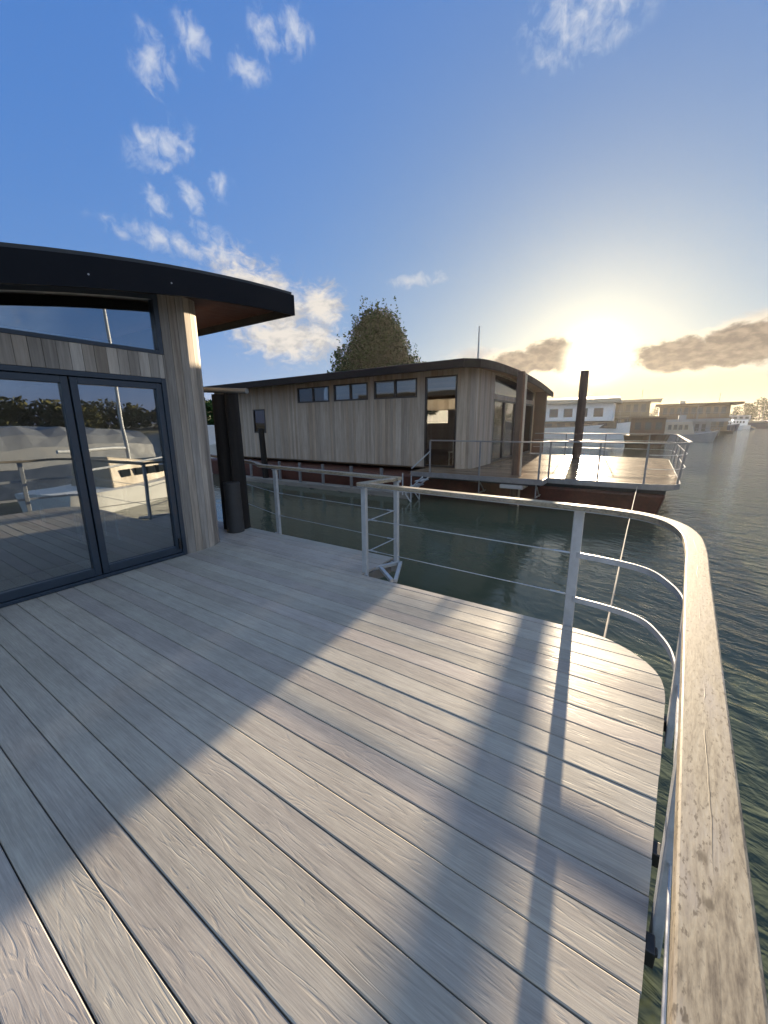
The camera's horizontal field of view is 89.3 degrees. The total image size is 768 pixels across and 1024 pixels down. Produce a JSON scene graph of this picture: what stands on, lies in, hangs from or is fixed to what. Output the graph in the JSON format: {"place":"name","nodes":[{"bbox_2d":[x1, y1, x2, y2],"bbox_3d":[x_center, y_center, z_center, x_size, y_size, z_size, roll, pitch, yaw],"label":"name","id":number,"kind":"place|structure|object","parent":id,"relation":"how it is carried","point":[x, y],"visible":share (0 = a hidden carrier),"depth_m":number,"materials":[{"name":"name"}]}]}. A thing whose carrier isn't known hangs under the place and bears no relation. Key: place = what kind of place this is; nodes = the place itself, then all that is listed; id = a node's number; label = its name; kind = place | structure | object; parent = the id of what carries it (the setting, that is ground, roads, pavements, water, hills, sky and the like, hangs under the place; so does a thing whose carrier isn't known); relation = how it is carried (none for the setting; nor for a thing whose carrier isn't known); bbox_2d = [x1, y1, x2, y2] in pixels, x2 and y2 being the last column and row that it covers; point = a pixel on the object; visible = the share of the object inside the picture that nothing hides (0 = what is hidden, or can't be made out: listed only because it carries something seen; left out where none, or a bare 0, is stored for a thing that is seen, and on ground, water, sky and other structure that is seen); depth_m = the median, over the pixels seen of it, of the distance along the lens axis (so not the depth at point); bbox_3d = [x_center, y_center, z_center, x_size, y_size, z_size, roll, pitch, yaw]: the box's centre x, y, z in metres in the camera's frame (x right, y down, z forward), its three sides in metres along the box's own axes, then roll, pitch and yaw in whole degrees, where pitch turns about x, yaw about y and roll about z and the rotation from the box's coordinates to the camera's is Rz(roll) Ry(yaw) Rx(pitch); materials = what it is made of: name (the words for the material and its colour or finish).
{"place":"outdoors","nodes":[
{"label":"outdoors","id":0,"kind":"place"},
{"bbox_2d":[0,0,767,421],"label":"sky","id":1,"kind":"structure","parent":0,"point":[581,185],"materials":[{"name":"blue"}]},
{"bbox_2d":[212,428,767,1023],"bbox_3d":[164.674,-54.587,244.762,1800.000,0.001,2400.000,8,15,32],"label":"water","id":2,"kind":"structure","parent":0,"point":[718,500],"depth_m":7.02,"materials":[{"name":"teal liquid"}]},
{"bbox_2d":[0,242,294,607],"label":"houseboat","id":3,"kind":"object","parent":2,"relation":"on","point":[100,370],"visible":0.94,"depth_m":4.77,"materials":[{"name":"brown wood"}]},
{"bbox_2d":[0,371,101,602],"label":"sliding door","id":4,"kind":"structure","parent":3,"relation":"in","point":[95,570],"depth_m":3.84,"materials":[{"name":"black metal"}]},
{"bbox_2d":[0,522,108,580],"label":"rug","id":5,"kind":"object","parent":3,"relation":"on","point":[26,548],"visible":1,"depth_m":5.06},
{"bbox_2d":[28,476,131,535],"bbox_3d":[-4.949,-0.152,6.372,1.650,0.733,0.800,8,15,32],"label":"dining table","id":6,"kind":"object","parent":3,"relation":"on","point":[57,482],"visible":0.59,"depth_m":6.26,"materials":[{"name":"white paint"}]},
{"bbox_2d":[0,284,163,354],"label":"window","id":7,"kind":"structure","parent":3,"relation":"in","point":[151,298],"depth_m":3.86,"materials":[{"name":"black metal"}]},
{"bbox_2d":[65,477,119,540],"bbox_3d":[-4.082,-0.021,5.462,0.542,0.870,0.420,8,15,32],"label":"dining chair","id":8,"kind":"object","parent":3,"relation":"on","point":[72,494],"visible":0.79,"depth_m":5.43,"materials":[{"name":"white paint"}]},
{"bbox_2d":[67,376,182,573],"bbox_3d":[-2.803,-0.404,4.335,0.117,2.025,0.875,8,15,32],"label":"sliding door","id":9,"kind":"structure","parent":3,"relation":"in","point":[73,382],"depth_m":4.22,"materials":[{"name":"black metal"}]},
{"bbox_2d":[0,562,387,1023],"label":"deck underframe","id":10,"kind":"object","parent":3,"relation":"on","point":[48,934],"depth_m":1.27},
{"bbox_2d":[0,521,664,1023],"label":"deck","id":11,"kind":"structure","parent":10,"relation":"on","point":[264,777],"depth_m":1.69,"materials":[{"name":"grey wood"}]},
{"bbox_2d":[369,559,393,578],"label":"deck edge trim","id":12,"kind":"structure","parent":10,"relation":"attached to","point":[377,574],"depth_m":4.52,"materials":[{"name":"wood"}]},
{"bbox_2d":[210,454,767,1023],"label":"deck railing","id":13,"kind":"object","parent":10,"relation":"on","point":[704,894],"visible":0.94,"depth_m":0.70,"materials":[{"name":"brown wood"}]},
{"bbox_2d":[207,425,216,457],"bbox_3d":[-11.883,-4.207,24.841,6.500,2.600,2.600,8,15,32],"label":"cabin boat","id":14,"kind":"object","parent":2,"relation":"on","point":[212,439],"visible":0.02,"depth_m":24.09,"materials":[{"name":"white paint"}]},
{"bbox_2d":[203,387,250,532],"bbox_3d":[-2.359,-0.351,6.003,1.038,3.065,0.422,8,15,32],"label":"mooring pile","id":15,"kind":"object","parent":2,"relation":"in","point":[231,465],"visible":0.73,"depth_m":5.83,"materials":[{"name":"black metal"}]},
{"bbox_2d":[258,428,268,477],"bbox_3d":[-5.089,-2.155,16.562,0.358,2.750,0.268,8,15,32],"label":"mooring pile","id":16,"kind":"object","parent":2,"relation":"in","point":[265,472],"visible":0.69,"depth_m":16.39,"materials":[{"name":"black metal"}]},
{"bbox_2d":[204,358,679,514],"bbox_3d":[1.259,-3.500,18.219,20.142,5.131,11.625,8,15,32],"label":"houseboat","id":17,"kind":"object","parent":2,"relation":"on","point":[370,421],"visible":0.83,"depth_m":14.54,"materials":[{"name":"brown wood"}]},
{"bbox_2d":[253,409,265,432],"bbox_3d":[-5.735,-4.202,18.013,0.824,1.064,0.092,8,15,32],"label":"window","id":18,"kind":"structure","parent":17,"relation":"in","point":[259,420],"depth_m":18.01,"materials":[{"name":"black glass"}]},
{"bbox_2d":[297,386,328,402],"bbox_3d":[-2.898,-4.806,15.959,1.754,0.604,0.092,8,15,32],"label":"window","id":19,"kind":"structure","parent":17,"relation":"in","point":[309,394],"depth_m":15.93,"materials":[{"name":"black glass"}]},
{"bbox_2d":[333,382,367,400],"bbox_3d":[-1.272,-4.592,14.913,1.644,0.624,0.092,8,15,32],"label":"window","id":20,"kind":"structure","parent":17,"relation":"in","point":[350,385],"depth_m":14.88,"materials":[{"name":"black glass"}]},
{"bbox_2d":[374,378,416,398],"bbox_3d":[0.404,-4.372,13.834,1.794,0.644,0.092,8,15,32],"label":"window","id":21,"kind":"structure","parent":17,"relation":"in","point":[395,380],"depth_m":13.81,"materials":[{"name":"black metal"}]},
{"bbox_2d":[424,374,457,467],"bbox_3d":[1.906,-3.022,13.137,1.164,2.994,0.092,8,15,32],"label":"window","id":22,"kind":"structure","parent":17,"relation":"in","point":[426,378],"depth_m":13.15,"materials":[{"name":"black metal"}]},
{"bbox_2d":[448,441,462,464],"bbox_3d":[2.575,-2.122,13.989,0.400,0.865,0.410,8,15,32],"label":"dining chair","id":23,"kind":"object","parent":17,"relation":"on","point":[452,452],"visible":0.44,"depth_m":14.08,"materials":[{"name":"black paint"}]},
{"bbox_2d":[477,326,479,357],"bbox_3d":[3.900,-6.591,16.102,0.083,2.048,0.083,-9,15,-33],"label":"flagpole","id":24,"kind":"object","parent":17,"relation":"attached to","point":[478,342],"visible":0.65,"depth_m":15.99,"materials":[{"name":"white metal"}]},
{"bbox_2d":[491,399,533,462],"bbox_3d":[5.657,-3.575,16.941,0.110,2.320,6.038,8,15,32],"label":"glass door","id":25,"kind":"structure","parent":17,"relation":"in","point":[504,411],"depth_m":15.95,"materials":[{"name":"clear glass"}]},
{"bbox_2d":[495,375,533,400],"bbox_3d":[5.635,-5.205,16.576,0.050,0.661,6.038,8,15,32],"label":"transom window","id":26,"kind":"structure","parent":17,"relation":"in","point":[503,386],"depth_m":15.39,"materials":[{"name":"clear glass"}]},
{"bbox_2d":[411,433,692,483],"bbox_3d":[6.375,-2.177,14.167,7.278,1.140,9.016,8,15,32],"label":"deck railing","id":27,"kind":"object","parent":17,"relation":"on","point":[688,442],"visible":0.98,"depth_m":10.66,"materials":[{"name":"metal"}]},
{"bbox_2d":[603,486,637,637],"bbox_3d":[4.004,0.219,6.374,0.035,0.176,8.231,8,15,33],"label":"mooring rope","id":28,"kind":"object","parent":17,"relation":"attached to","point":[607,623],"visible":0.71,"depth_m":4.17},
{"bbox_2d":[500,371,527,505],"bbox_3d":[3.748,-1.732,10.934,0.630,4.270,0.854,8,15,32],"label":"mooring pile","id":29,"kind":"object","parent":2,"relation":"in","point":[519,419],"visible":0.75,"depth_m":10.98,"materials":[{"name":"beige paint"}]},
{"bbox_2d":[572,370,588,458],"bbox_3d":[8.152,-3.317,16.273,0.358,4.920,0.354,8,15,32],"label":"mooring pile","id":30,"kind":"object","parent":2,"relation":"in","point":[580,413],"visible":0.61,"depth_m":15.99,"materials":[{"name":"brown wood"}]},
{"bbox_2d":[544,396,630,438],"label":"houseboat","id":31,"kind":"object","parent":2,"relation":"on","point":[599,414],"visible":0.41,"depth_m":55.87,"materials":[{"name":"white paint"}]},
{"bbox_2d":[549,409,557,416],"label":"window","id":32,"kind":"structure","parent":31,"relation":"in","point":[553,412],"depth_m":58.00,"materials":[{"name":"grey glass"}]},
{"bbox_2d":[557,423,564,426],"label":"window","id":33,"kind":"structure","parent":31,"relation":"in","point":[558,424],"depth_m":57.91,"materials":[{"name":"grey glass"}]},
{"bbox_2d":[563,409,572,416],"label":"window","id":34,"kind":"structure","parent":31,"relation":"in","point":[567,412],"depth_m":56.96,"materials":[{"name":"grey glass"}]},
{"bbox_2d":[593,408,603,416],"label":"window","id":35,"kind":"structure","parent":31,"relation":"in","point":[598,412],"depth_m":54.85,"materials":[{"name":"grey glass"}]},
{"bbox_2d":[614,392,662,422],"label":"houseboat","id":36,"kind":"object","parent":2,"relation":"on","point":[631,408],"visible":0.27,"depth_m":73.10,"materials":[{"name":"beige paint"}]},
{"bbox_2d":[618,405,622,412],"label":"window","id":37,"kind":"structure","parent":36,"relation":"in","point":[620,408],"depth_m":74.22,"materials":[{"name":"grey glass"}]},
{"bbox_2d":[633,404,638,411],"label":"window","id":38,"kind":"structure","parent":36,"relation":"in","point":[635,409],"depth_m":72.91,"materials":[{"name":"grey glass"}]},
{"bbox_2d":[641,404,645,411],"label":"window","id":39,"kind":"structure","parent":36,"relation":"in","point":[643,407],"depth_m":72.26,"materials":[{"name":"grey glass"}]},
{"bbox_2d":[624,416,669,447],"bbox_3d":[25.655,-7.732,37.898,3.803,3.050,7.600,8,15,32],"label":"barge","id":40,"kind":"object","parent":2,"relation":"on","point":[642,428],"visible":0.76,"depth_m":35.78,"materials":[{"name":"white paint"}]},
{"bbox_2d":[634,423,640,429],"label":"window","id":41,"kind":"structure","parent":40,"relation":"in","point":[637,425],"depth_m":36.22,"materials":[{"name":"grey glass"}]},
{"bbox_2d":[645,422,651,429],"bbox_3d":[24.320,-7.912,35.807,0.480,0.650,0.060,8,15,32],"label":"window","id":42,"kind":"structure","parent":40,"relation":"in","point":[648,424],"depth_m":35.78,"materials":[{"name":"grey glass"}]},
{"bbox_2d":[655,422,661,429],"bbox_3d":[24.989,-7.820,35.378,0.480,0.650,0.060,8,15,32],"label":"window","id":43,"kind":"structure","parent":40,"relation":"in","point":[658,426],"depth_m":35.35,"materials":[{"name":"grey glass"}]},
{"bbox_2d":[664,409,718,441],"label":"motor cruiser","id":44,"kind":"object","parent":2,"relation":"on","point":[685,429],"visible":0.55,"depth_m":46.19,"materials":[{"name":"grey paint"}]},
{"bbox_2d":[666,405,729,437],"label":"houseboat","id":45,"kind":"object","parent":2,"relation":"on","point":[701,425],"visible":0.37,"depth_m":54.67,"materials":[{"name":"grey paint"}]},
{"bbox_2d":[655,393,744,433],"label":"houseboat","id":46,"kind":"object","parent":2,"relation":"on","point":[715,410],"visible":0.56,"depth_m":75.15,"materials":[{"name":"brown paint"}]},
{"bbox_2d":[721,407,726,413],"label":"window","id":47,"kind":"structure","parent":46,"relation":"in","point":[723,410],"depth_m":73.68,"materials":[{"name":"grey glass"}]},
{"bbox_2d":[727,423,739,429],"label":"motor cruiser","id":48,"kind":"object","parent":2,"relation":"on","point":[733,428],"visible":0.12,"depth_m":98.72,"materials":[{"name":"blue paint"}]},
{"bbox_2d":[728,421,743,429],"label":"motor cruiser","id":49,"kind":"object","parent":2,"relation":"on","point":[732,422],"visible":0.2,"depth_m":104.54,"materials":[{"name":"white paint"}]},
{"bbox_2d":[732,417,750,428],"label":"motor cruiser","id":50,"kind":"object","parent":2,"relation":"on","point":[744,423],"visible":0.5,"depth_m":109.06,"materials":[{"name":"white paint"}]},
{"bbox_2d":[729,407,767,427],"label":"barge","id":51,"kind":"object","parent":2,"relation":"on","point":[760,424],"visible":0.53,"depth_m":120.48,"materials":[{"name":"grey paint"}]},
{"bbox_2d":[427,419,767,422],"bbox_3d":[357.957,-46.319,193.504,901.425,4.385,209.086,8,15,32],"label":"bank","id":52,"kind":"structure","parent":0,"point":[447,422],"depth_m":405.84,"materials":[{"name":"soil"}]},
{"bbox_2d":[649,407,658,415],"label":"tree","id":53,"kind":"object","parent":52,"relation":"on","point":[655,411],"visible":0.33,"depth_m":220.30,"materials":[{"name":"green plant"}]},
{"bbox_2d":[731,403,755,420],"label":"tree","id":54,"kind":"object","parent":52,"relation":"on","point":[747,407],"visible":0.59,"depth_m":162.32,"materials":[{"name":"green plant"}]},
{"bbox_2d":[750,397,767,420],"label":"tree","id":55,"kind":"object","parent":52,"relation":"on","point":[763,403],"visible":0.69,"depth_m":164.20,"materials":[{"name":"green plant"}]},
{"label":"near bank","id":56,"kind":"structure","parent":0,"visible":0},
{"bbox_2d":[204,397,213,424],"bbox_3d":[-17.419,-9.285,37.976,4.775,4.782,4.632,8,15,32],"label":"tree","id":57,"kind":"object","parent":56,"relation":"on","point":[209,412],"visible":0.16,"depth_m":36.78,"materials":[{"name":"green plant"}]},
{"bbox_2d":[327,296,432,415],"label":"tree","id":58,"kind":"object","parent":56,"relation":"on","point":[378,335],"visible":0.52,"depth_m":42.99,"materials":[{"name":"green plant"}]},
{"bbox_2d":[422,361,438,414],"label":"tree","id":59,"kind":"object","parent":56,"relation":"on","point":[433,412],"visible":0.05,"depth_m":49.53,"materials":[{"name":"green plant"}]}
]}

